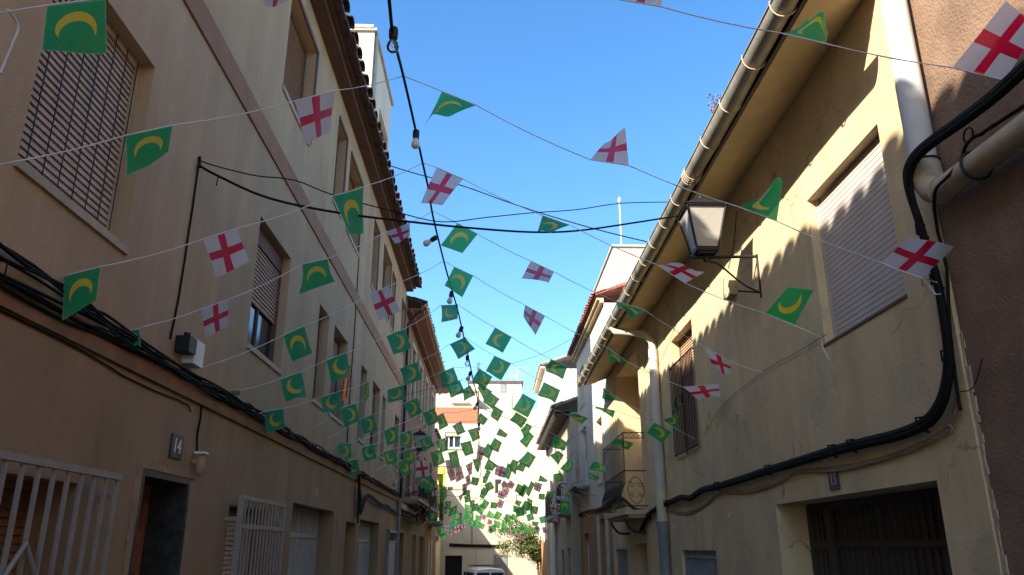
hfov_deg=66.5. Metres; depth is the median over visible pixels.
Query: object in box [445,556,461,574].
garage door
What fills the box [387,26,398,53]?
festoon bulb
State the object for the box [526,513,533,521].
bunting flag
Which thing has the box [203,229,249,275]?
bunting flag
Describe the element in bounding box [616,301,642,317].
bunting flag
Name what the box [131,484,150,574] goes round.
door
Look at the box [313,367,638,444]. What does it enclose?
garland string
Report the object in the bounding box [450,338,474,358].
bunting flag
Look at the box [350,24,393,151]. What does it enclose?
rooftop structure
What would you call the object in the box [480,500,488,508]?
bunting flag
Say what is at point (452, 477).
bunting flag
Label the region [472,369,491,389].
bunting flag
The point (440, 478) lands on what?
bunting flag
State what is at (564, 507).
bunting flag
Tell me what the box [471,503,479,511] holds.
bunting flag
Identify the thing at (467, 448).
bunting flag
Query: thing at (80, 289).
bunting flag
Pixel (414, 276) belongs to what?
garland string
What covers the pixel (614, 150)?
bunting flag
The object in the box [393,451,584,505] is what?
garland string
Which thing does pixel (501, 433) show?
bunting flag
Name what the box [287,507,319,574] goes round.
garage door
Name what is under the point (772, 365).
wall cable
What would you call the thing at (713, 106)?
gutter weed
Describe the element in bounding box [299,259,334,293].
bunting flag
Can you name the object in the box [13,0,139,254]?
window frame
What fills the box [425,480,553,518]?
garland string
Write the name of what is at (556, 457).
bunting flag
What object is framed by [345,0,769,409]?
sky
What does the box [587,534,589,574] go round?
window frame
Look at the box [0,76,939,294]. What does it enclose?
garland string
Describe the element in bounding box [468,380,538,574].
end house
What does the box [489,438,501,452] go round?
bunting flag
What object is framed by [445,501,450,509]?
bunting flag
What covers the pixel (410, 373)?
bunting flag
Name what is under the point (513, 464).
bunting flag
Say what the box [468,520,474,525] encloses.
bunting flag
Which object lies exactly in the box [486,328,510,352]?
bunting flag
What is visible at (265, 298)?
window frame
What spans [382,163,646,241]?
overhead wire
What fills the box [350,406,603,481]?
garland string
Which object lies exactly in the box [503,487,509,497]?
bunting flag
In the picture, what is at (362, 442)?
window frame
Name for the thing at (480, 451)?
bunting flag
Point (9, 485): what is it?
window frame
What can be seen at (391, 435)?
bunting flag
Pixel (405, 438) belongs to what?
bunting flag
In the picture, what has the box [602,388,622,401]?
bunting flag
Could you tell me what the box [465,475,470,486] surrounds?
bunting flag
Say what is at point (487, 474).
bunting flag
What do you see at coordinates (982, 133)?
wall cable
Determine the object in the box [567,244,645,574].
terraced house
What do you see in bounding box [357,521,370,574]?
garage door
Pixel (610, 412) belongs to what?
bunting flag
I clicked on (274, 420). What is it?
bunting flag
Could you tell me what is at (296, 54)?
window frame
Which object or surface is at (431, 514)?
bunting flag
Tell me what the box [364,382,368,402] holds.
bunting flag
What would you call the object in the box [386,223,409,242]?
bunting flag
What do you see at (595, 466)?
bunting flag
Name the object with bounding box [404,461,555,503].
garland string
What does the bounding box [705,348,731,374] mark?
bunting flag
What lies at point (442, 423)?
bunting flag
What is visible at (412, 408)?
bunting flag
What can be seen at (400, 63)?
light cord
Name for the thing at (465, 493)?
bunting flag
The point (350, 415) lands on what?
bunting flag
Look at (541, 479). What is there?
bunting flag
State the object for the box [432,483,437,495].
bunting flag
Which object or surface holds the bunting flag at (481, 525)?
hanging from the garland string at (475, 517)
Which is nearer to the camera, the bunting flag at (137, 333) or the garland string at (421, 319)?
the bunting flag at (137, 333)
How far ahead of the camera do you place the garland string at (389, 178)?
7.49 m
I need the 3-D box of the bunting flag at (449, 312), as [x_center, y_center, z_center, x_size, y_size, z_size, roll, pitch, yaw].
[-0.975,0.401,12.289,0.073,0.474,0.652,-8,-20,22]
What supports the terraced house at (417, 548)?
on the ground
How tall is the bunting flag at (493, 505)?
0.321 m
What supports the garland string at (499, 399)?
attached to the terraced house at (105, 470)
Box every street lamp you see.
[413,428,426,453]
[676,192,761,297]
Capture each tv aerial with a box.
[508,366,526,385]
[618,197,622,243]
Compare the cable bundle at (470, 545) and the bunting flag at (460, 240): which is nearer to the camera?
the bunting flag at (460, 240)
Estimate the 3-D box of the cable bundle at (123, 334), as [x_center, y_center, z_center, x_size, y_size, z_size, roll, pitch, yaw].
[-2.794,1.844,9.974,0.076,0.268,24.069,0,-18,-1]
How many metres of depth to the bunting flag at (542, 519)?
35.66 m
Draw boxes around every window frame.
[0,479,39,574]
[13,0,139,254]
[222,507,254,574]
[246,228,282,375]
[282,12,309,146]
[312,315,322,410]
[328,336,343,426]
[332,137,341,219]
[345,171,358,255]
[357,382,363,444]
[370,388,377,455]
[382,260,388,323]
[445,436,460,447]
[495,480,500,492]
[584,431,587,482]
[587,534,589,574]
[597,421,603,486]
[679,328,700,454]
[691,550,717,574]
[816,138,905,337]
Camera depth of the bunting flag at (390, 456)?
16.36 m
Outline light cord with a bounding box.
[387,0,480,515]
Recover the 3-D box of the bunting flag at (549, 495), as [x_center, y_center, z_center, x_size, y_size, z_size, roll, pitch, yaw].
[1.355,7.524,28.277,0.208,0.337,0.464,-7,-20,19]
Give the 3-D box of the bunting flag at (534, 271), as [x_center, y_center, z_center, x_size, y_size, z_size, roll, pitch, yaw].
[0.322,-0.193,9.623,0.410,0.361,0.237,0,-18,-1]
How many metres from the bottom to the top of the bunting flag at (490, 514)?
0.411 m
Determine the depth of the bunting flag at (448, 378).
14.40 m
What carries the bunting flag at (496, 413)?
hanging from the garland string at (463, 411)
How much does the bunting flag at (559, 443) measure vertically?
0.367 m
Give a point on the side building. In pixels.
(437, 558)
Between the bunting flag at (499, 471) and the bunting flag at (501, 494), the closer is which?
the bunting flag at (499, 471)
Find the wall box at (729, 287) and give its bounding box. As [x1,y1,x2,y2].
[722,272,736,300]
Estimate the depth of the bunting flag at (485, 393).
16.63 m
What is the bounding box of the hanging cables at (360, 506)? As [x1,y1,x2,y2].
[357,475,398,523]
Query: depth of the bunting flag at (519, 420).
17.04 m
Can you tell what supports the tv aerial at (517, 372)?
on the end house at (513, 564)
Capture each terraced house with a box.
[0,0,421,574]
[396,295,448,574]
[532,354,579,574]
[535,396,581,574]
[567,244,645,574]
[576,0,1004,574]
[907,0,1023,574]
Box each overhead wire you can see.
[200,165,677,232]
[201,161,664,221]
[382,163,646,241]
[405,336,575,394]
[447,404,537,501]
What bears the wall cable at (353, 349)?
attached to the terraced house at (105, 470)
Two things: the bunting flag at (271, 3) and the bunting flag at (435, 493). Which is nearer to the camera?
the bunting flag at (271, 3)
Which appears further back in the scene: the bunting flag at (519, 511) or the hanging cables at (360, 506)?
the bunting flag at (519, 511)
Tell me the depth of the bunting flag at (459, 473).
26.28 m
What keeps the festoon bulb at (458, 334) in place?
hanging from the light cord
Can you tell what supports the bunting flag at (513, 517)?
hanging from the garland string at (475, 517)
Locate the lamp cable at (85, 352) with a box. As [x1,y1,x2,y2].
[0,309,202,450]
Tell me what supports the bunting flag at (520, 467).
hanging from the garland string at (504, 445)
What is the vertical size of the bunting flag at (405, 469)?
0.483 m
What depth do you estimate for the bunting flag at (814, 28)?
5.01 m
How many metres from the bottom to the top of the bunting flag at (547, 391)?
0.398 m
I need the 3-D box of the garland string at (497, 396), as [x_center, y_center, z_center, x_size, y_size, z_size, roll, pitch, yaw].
[-0.486,2.735,15.925,1.026,1.787,8.807,-14,-23,37]
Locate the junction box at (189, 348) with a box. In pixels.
[174,332,204,368]
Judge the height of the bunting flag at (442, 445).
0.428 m
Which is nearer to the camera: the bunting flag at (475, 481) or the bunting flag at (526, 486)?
the bunting flag at (475, 481)
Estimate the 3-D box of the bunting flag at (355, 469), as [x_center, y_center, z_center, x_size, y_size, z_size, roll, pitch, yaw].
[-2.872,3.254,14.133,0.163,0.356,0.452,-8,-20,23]
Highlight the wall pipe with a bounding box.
[879,0,1023,203]
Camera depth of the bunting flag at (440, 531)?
36.55 m
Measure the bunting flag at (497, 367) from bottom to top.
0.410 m
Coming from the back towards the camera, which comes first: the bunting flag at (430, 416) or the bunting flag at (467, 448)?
the bunting flag at (467, 448)
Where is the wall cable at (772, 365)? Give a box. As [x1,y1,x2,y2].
[703,211,827,434]
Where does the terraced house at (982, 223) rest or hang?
on the ground
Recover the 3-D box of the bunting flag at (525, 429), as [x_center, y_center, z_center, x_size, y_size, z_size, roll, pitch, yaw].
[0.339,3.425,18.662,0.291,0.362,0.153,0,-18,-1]
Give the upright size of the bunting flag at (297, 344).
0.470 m
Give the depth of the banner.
39.90 m
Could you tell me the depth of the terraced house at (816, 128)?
8.04 m
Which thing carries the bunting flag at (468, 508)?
hanging from the garland string at (475, 517)
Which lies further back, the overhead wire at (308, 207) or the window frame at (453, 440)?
the window frame at (453, 440)
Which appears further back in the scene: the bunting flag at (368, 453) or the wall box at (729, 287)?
the bunting flag at (368, 453)
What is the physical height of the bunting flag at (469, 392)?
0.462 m
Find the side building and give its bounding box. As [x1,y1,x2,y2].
[435,518,441,574]
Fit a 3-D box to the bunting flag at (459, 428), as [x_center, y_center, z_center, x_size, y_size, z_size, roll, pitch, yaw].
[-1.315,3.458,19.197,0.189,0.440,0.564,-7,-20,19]
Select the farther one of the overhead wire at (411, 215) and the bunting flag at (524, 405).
the bunting flag at (524, 405)
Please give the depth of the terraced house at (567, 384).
41.83 m
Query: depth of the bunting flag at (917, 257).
5.51 m
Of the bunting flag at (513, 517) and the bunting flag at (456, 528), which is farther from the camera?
the bunting flag at (513, 517)
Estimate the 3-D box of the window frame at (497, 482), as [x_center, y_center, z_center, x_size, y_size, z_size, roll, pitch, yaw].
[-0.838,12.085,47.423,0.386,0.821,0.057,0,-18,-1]
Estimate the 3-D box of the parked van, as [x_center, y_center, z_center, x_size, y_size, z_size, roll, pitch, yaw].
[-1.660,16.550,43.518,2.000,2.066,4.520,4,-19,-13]
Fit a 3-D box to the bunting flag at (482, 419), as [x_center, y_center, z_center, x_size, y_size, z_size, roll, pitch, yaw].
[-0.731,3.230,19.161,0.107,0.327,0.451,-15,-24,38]
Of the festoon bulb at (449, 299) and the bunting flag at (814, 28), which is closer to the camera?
the bunting flag at (814, 28)
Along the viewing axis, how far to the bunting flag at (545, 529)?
35.51 m
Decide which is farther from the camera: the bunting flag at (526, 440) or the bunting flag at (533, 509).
the bunting flag at (533, 509)
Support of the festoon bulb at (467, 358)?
hanging from the light cord
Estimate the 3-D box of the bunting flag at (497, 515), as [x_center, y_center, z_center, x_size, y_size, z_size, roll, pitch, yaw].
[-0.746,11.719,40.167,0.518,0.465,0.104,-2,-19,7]
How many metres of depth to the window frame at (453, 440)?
48.20 m
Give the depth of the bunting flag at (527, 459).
21.58 m
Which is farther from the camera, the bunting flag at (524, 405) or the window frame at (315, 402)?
the bunting flag at (524, 405)
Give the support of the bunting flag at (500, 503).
hanging from the garland string at (513, 504)
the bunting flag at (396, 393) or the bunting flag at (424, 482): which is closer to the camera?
the bunting flag at (396, 393)
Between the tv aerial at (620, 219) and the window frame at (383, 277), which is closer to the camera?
the window frame at (383, 277)
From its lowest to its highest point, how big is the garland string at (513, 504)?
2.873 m
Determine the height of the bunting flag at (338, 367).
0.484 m
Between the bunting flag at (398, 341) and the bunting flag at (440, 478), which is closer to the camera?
the bunting flag at (398, 341)
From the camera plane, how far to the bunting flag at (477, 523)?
40.08 m
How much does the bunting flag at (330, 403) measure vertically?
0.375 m
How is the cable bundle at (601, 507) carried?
attached to the terraced house at (816, 128)
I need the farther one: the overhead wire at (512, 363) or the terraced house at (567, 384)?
the terraced house at (567, 384)
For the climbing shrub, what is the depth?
43.72 m
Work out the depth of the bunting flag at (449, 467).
22.95 m
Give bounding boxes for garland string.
[0,0,1001,79]
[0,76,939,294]
[62,163,828,358]
[129,211,763,372]
[204,261,720,386]
[230,305,694,438]
[259,337,663,427]
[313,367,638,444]
[327,380,621,476]
[346,385,610,511]
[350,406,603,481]
[365,420,592,493]
[375,427,593,505]
[385,440,589,516]
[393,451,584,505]
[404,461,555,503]
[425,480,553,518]
[435,504,533,535]
[437,488,552,549]
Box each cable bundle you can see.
[0,242,398,495]
[449,543,505,547]
[579,496,650,518]
[639,59,1023,530]
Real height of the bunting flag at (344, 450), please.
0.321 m
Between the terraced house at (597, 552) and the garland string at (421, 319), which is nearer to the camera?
the garland string at (421, 319)
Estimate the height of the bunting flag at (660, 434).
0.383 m
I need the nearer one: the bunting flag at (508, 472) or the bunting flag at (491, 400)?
the bunting flag at (491, 400)
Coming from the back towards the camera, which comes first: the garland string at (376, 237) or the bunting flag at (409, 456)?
the bunting flag at (409, 456)
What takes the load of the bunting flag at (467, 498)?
hanging from the garland string at (513, 504)
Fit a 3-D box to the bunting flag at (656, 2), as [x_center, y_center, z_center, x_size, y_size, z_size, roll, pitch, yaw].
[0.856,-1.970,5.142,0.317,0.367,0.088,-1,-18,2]
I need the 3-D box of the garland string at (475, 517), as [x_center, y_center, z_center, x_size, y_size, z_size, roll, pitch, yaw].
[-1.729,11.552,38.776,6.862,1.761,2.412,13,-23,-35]
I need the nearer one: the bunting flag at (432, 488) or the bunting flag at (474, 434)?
the bunting flag at (474, 434)
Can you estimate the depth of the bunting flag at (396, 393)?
12.87 m
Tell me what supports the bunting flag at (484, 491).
hanging from the garland string at (484, 487)
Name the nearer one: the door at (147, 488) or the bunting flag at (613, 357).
the door at (147, 488)
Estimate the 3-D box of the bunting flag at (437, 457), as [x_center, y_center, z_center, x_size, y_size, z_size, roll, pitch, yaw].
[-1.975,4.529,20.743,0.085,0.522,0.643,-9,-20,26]
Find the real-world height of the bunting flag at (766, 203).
0.365 m
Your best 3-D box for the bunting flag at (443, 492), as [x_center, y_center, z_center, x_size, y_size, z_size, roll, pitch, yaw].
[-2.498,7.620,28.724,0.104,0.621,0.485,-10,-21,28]
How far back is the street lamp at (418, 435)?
23.95 m
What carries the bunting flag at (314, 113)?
hanging from the garland string at (485, 110)
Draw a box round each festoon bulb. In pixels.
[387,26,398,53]
[411,129,419,148]
[423,235,437,246]
[447,291,453,303]
[456,326,463,337]
[465,355,469,365]
[466,371,471,380]
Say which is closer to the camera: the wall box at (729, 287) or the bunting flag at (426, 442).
the wall box at (729, 287)
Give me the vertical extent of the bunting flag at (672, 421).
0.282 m
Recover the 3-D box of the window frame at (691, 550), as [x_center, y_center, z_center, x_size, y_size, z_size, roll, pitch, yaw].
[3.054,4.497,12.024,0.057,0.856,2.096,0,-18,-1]
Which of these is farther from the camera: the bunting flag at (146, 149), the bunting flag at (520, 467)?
the bunting flag at (520, 467)
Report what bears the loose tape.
hanging from the garland string at (45, 5)
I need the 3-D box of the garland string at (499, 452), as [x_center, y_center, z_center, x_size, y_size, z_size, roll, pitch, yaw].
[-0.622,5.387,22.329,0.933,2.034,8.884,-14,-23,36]
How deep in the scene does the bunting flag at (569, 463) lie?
20.79 m
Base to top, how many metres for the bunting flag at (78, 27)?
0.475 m
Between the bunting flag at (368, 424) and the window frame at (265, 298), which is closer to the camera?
the window frame at (265, 298)
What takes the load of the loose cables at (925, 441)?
attached to the terraced house at (816, 128)
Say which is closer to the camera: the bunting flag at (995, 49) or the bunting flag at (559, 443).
the bunting flag at (995, 49)
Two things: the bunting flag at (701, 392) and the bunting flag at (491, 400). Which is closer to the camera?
the bunting flag at (701, 392)
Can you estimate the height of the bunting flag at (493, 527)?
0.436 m
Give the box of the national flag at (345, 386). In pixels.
[333,365,350,413]
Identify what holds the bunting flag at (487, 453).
hanging from the garland string at (499, 452)
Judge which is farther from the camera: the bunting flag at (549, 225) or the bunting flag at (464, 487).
the bunting flag at (464, 487)
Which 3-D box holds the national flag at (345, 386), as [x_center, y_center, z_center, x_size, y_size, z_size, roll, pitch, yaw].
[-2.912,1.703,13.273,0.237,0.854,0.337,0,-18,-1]
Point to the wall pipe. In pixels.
(999, 147)
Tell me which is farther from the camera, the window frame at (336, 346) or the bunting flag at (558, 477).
the bunting flag at (558, 477)
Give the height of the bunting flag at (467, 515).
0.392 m
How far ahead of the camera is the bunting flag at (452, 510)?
33.91 m
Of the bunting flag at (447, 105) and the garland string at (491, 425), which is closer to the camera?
the bunting flag at (447, 105)
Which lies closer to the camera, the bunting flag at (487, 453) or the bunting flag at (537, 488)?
the bunting flag at (487, 453)
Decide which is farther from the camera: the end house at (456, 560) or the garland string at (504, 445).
the end house at (456, 560)
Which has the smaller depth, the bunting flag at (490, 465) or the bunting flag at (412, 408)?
the bunting flag at (412, 408)
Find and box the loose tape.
[0,8,19,73]
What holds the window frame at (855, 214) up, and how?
in the terraced house at (816, 128)
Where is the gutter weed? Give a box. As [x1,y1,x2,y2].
[706,93,722,112]
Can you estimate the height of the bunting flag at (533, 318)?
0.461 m
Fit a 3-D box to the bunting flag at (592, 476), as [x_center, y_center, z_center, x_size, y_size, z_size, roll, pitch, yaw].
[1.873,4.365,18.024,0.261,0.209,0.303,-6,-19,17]
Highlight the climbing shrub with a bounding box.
[495,513,541,574]
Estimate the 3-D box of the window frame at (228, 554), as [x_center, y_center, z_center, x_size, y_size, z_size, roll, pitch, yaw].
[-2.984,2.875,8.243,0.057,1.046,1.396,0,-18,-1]
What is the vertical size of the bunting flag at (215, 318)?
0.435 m
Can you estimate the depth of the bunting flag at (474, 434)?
21.24 m
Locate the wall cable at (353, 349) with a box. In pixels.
[346,259,358,460]
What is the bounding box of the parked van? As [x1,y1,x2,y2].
[464,565,504,574]
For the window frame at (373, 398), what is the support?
in the terraced house at (105, 470)
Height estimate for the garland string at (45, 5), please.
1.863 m
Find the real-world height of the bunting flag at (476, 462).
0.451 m
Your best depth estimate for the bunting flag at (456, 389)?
15.71 m
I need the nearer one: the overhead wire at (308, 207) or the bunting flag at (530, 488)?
the overhead wire at (308, 207)
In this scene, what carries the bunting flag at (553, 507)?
hanging from the garland string at (490, 471)
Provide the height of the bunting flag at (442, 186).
0.424 m
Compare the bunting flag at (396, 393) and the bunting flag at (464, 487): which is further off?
the bunting flag at (464, 487)
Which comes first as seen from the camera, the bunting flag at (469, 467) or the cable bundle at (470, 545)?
the bunting flag at (469, 467)
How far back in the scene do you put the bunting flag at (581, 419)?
16.31 m
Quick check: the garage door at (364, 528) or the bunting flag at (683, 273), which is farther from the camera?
the garage door at (364, 528)
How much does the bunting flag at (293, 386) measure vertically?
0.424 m
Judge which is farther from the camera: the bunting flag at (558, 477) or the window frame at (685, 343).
the bunting flag at (558, 477)
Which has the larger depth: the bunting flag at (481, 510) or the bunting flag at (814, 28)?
the bunting flag at (481, 510)
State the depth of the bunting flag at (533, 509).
30.71 m
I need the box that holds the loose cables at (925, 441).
[667,395,961,513]
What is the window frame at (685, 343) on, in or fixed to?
in the terraced house at (816, 128)
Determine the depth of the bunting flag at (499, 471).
24.85 m
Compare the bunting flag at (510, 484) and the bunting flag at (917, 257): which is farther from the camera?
the bunting flag at (510, 484)
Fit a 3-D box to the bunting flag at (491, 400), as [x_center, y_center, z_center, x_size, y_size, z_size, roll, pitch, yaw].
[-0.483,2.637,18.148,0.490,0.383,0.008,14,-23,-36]
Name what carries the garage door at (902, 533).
in the terraced house at (816, 128)
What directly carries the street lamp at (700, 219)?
attached to the terraced house at (816, 128)
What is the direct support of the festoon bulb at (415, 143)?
hanging from the light cord
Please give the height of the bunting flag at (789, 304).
0.356 m
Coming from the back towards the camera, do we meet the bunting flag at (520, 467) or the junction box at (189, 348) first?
the bunting flag at (520, 467)
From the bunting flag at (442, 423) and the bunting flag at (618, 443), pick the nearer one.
the bunting flag at (618, 443)
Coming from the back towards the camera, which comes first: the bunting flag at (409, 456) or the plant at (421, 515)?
the plant at (421, 515)
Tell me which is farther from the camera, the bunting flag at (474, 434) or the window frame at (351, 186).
the bunting flag at (474, 434)
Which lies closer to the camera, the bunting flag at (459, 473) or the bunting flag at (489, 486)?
the bunting flag at (459, 473)
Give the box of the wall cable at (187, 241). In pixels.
[169,156,217,338]
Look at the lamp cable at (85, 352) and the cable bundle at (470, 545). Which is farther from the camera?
the cable bundle at (470, 545)
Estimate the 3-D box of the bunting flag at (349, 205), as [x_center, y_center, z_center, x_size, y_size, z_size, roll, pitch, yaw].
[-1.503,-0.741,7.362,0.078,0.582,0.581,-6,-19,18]
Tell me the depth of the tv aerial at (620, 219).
26.14 m
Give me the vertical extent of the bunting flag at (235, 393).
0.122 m
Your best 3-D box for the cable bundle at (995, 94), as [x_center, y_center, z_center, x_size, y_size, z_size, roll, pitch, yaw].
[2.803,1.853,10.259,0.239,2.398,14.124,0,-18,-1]
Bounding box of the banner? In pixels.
[437,466,445,517]
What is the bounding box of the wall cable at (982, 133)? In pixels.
[932,104,1023,409]
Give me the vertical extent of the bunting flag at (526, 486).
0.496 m
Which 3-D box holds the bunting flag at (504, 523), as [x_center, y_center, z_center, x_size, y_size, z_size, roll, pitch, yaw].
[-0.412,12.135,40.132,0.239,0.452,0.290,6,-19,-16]
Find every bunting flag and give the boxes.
[42,0,106,53]
[62,267,99,319]
[126,126,172,176]
[129,329,140,348]
[202,300,228,337]
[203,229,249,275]
[233,390,240,396]
[263,0,286,6]
[265,408,284,433]
[280,372,305,401]
[283,326,312,361]
[295,91,334,144]
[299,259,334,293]
[321,391,339,412]
[326,353,348,383]
[333,187,362,234]
[338,443,351,458]
[341,403,358,426]
[348,459,360,475]
[360,414,377,434]
[361,445,376,461]
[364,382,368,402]
[370,286,399,320]
[383,449,397,464]
[384,426,398,445]
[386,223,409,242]
[386,329,410,353]
[387,385,404,402]
[398,460,412,476]
[400,362,421,384]
[400,430,412,447]
[402,448,415,464]
[404,398,422,417]
[409,485,416,497]
[415,460,429,477]
[417,476,430,487]
[419,435,434,451]
[421,168,462,204]
[423,408,439,425]
[424,477,432,492]
[425,482,434,491]
[426,92,475,122]
[427,511,435,519]
[430,450,444,466]
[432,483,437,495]
[435,438,447,452]
[436,526,444,535]
[437,474,442,487]
[438,413,447,429]
[439,367,458,388]
[439,487,446,501]
[440,533,446,539]
[441,224,476,252]
[441,304,457,321]
[444,267,472,296]
[445,460,453,474]
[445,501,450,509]
[447,468,455,480]
[448,380,464,397]
[448,450,459,468]
[448,505,456,516]
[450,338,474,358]
[450,519,459,526]
[452,422,465,434]
[452,511,460,520]
[454,525,459,532]
[455,466,463,481]
[460,441,473,455]
[462,483,466,493]
[462,490,470,495]
[463,386,474,400]
[464,496,470,502]
[464,512,473,518]
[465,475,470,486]
[465,504,471,512]
[466,462,471,474]
[468,428,479,441]
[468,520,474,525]
[471,477,479,485]
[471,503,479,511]
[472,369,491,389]
[473,459,480,471]
[474,519,480,527]
[476,445,484,459]
[477,413,487,424]
[477,504,483,514]
[478,386,491,400]
[478,523,484,528]
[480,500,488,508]
[481,487,488,495]
[483,393,498,408]
[483,444,492,458]
[484,459,496,470]
[484,470,490,478]
[484,481,493,490]
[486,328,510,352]
[486,356,510,379]
[486,510,493,517]
[488,525,496,532]
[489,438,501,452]
[490,502,496,508]
[491,407,502,421]
[493,511,501,519]
[494,520,499,527]
[495,465,505,477]
[496,428,507,437]
[497,490,504,498]
[497,499,503,508]
[501,520,506,527]
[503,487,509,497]
[504,463,511,479]
[504,513,510,521]
[506,480,514,488]
[509,460,518,474]
[510,412,526,428]
[511,514,516,520]
[513,394,535,417]
[515,463,525,471]
[515,484,525,494]
[515,508,524,516]
[518,451,535,467]
[518,484,527,496]
[519,432,533,447]
[521,424,531,437]
[521,501,530,510]
[522,261,553,282]
[523,305,544,334]
[526,481,534,496]
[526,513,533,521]
[530,506,538,513]
[534,482,541,491]
[538,216,568,232]
[538,382,559,402]
[538,475,546,481]
[539,494,544,499]
[539,516,546,523]
[542,527,547,533]
[545,359,566,378]
[545,491,553,499]
[550,435,566,450]
[550,504,555,511]
[551,451,562,464]
[553,473,563,480]
[560,459,573,472]
[560,500,569,513]
[568,413,587,423]
[589,461,606,471]
[589,472,599,480]
[591,128,628,164]
[595,407,614,416]
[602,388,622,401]
[607,348,627,362]
[611,438,632,449]
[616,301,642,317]
[628,0,661,5]
[647,422,671,442]
[659,263,703,282]
[664,414,678,429]
[684,384,720,399]
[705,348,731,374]
[740,177,781,220]
[765,287,813,324]
[785,11,827,42]
[882,237,952,276]
[953,2,1023,78]
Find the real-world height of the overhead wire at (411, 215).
1.341 m
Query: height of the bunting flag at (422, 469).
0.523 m
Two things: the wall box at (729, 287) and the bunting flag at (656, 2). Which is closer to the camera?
the bunting flag at (656, 2)
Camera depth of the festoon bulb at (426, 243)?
10.28 m
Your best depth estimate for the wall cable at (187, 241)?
6.58 m
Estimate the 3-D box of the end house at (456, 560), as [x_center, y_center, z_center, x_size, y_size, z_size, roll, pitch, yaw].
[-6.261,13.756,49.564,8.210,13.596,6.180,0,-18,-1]
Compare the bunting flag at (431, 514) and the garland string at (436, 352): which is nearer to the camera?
the garland string at (436, 352)
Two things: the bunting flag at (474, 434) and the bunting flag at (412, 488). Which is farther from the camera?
the bunting flag at (412, 488)
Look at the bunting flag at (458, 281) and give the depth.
11.21 m
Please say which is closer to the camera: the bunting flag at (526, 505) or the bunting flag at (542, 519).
the bunting flag at (526, 505)
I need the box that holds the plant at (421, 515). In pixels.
[401,504,431,524]
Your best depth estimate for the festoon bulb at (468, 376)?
15.49 m
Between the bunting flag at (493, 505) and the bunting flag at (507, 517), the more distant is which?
the bunting flag at (507, 517)
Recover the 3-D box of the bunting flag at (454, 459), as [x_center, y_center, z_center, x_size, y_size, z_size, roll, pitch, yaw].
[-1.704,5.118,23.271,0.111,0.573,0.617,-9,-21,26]
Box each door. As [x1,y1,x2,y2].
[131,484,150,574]
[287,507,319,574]
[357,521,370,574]
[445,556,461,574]
[806,487,951,574]
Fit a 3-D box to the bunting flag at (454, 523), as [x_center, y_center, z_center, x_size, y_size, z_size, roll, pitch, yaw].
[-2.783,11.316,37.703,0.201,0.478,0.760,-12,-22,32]
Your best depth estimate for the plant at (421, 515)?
24.21 m
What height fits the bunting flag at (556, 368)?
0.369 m
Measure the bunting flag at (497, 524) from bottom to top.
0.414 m
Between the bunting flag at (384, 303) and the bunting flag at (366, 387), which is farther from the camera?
the bunting flag at (366, 387)
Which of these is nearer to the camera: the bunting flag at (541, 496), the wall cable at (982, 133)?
the wall cable at (982, 133)
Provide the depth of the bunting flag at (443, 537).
36.89 m
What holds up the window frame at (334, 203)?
in the terraced house at (105, 470)
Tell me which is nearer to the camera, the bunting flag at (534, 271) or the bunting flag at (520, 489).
the bunting flag at (534, 271)
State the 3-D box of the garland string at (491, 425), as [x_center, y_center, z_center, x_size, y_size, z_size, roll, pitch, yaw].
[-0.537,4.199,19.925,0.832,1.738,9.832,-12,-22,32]
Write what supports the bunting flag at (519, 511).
hanging from the garland string at (484, 487)
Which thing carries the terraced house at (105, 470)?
on the ground
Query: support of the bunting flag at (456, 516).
hanging from the garland string at (475, 517)
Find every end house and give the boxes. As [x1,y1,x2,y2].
[435,389,479,574]
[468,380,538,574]
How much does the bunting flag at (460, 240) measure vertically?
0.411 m
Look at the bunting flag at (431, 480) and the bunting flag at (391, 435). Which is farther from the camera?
the bunting flag at (431, 480)

